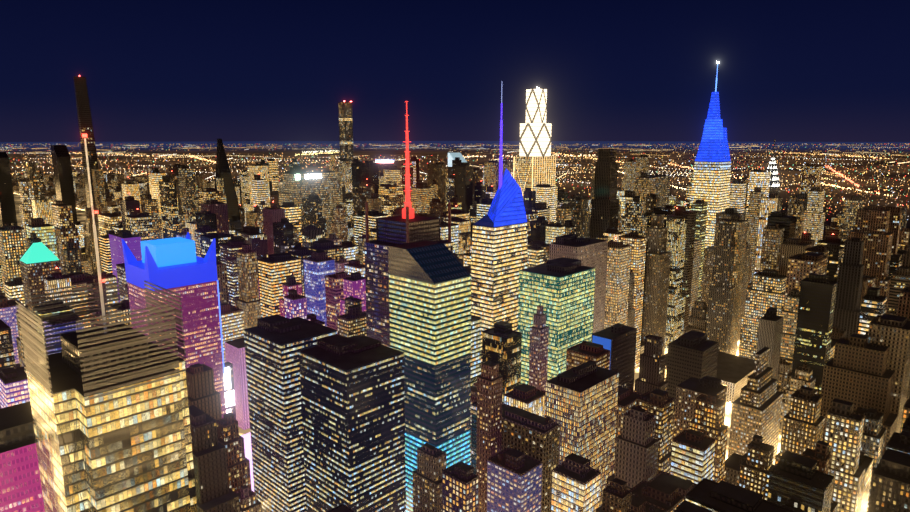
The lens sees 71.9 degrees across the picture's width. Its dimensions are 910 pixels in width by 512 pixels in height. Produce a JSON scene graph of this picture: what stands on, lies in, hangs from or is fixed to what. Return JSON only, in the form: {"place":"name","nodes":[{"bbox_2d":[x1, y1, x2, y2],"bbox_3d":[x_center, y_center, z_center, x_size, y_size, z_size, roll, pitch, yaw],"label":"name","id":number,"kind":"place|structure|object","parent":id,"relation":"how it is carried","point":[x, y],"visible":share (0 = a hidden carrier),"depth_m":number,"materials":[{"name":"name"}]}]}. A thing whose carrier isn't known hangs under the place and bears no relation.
{"place":"outdoors","nodes":[
{"label":"outdoors","id":0,"kind":"place"},
{"bbox_2d":[0,141,909,464],"bbox_3d":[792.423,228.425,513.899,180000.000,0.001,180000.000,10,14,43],"label":"ground","id":1,"kind":"structure","parent":0,"point":[792,167],"depth_m":10056.35,"materials":[{"name":"grey"}]},
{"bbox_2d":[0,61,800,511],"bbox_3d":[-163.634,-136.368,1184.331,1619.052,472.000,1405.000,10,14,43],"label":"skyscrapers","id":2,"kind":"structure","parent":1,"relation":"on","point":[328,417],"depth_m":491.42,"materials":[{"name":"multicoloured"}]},
{"bbox_2d":[0,154,909,511],"bbox_3d":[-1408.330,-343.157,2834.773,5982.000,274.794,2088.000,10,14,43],"label":"city","id":3,"kind":"object","parent":1,"relation":"on","point":[838,296],"visible":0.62,"depth_m":759.73,"materials":[{"name":"brown concrete"}]},
{"bbox_2d":[0,143,909,219],"bbox_3d":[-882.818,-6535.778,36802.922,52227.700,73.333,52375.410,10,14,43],"label":"lights","id":4,"kind":"object","parent":1,"relation":"on","point":[418,146],"visible":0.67,"depth_m":12167.77,"materials":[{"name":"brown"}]},
{"bbox_2d":[0,0,909,141],"label":"sky","id":5,"kind":"structure","parent":0,"point":[153,70],"materials":[{"name":"blue"}]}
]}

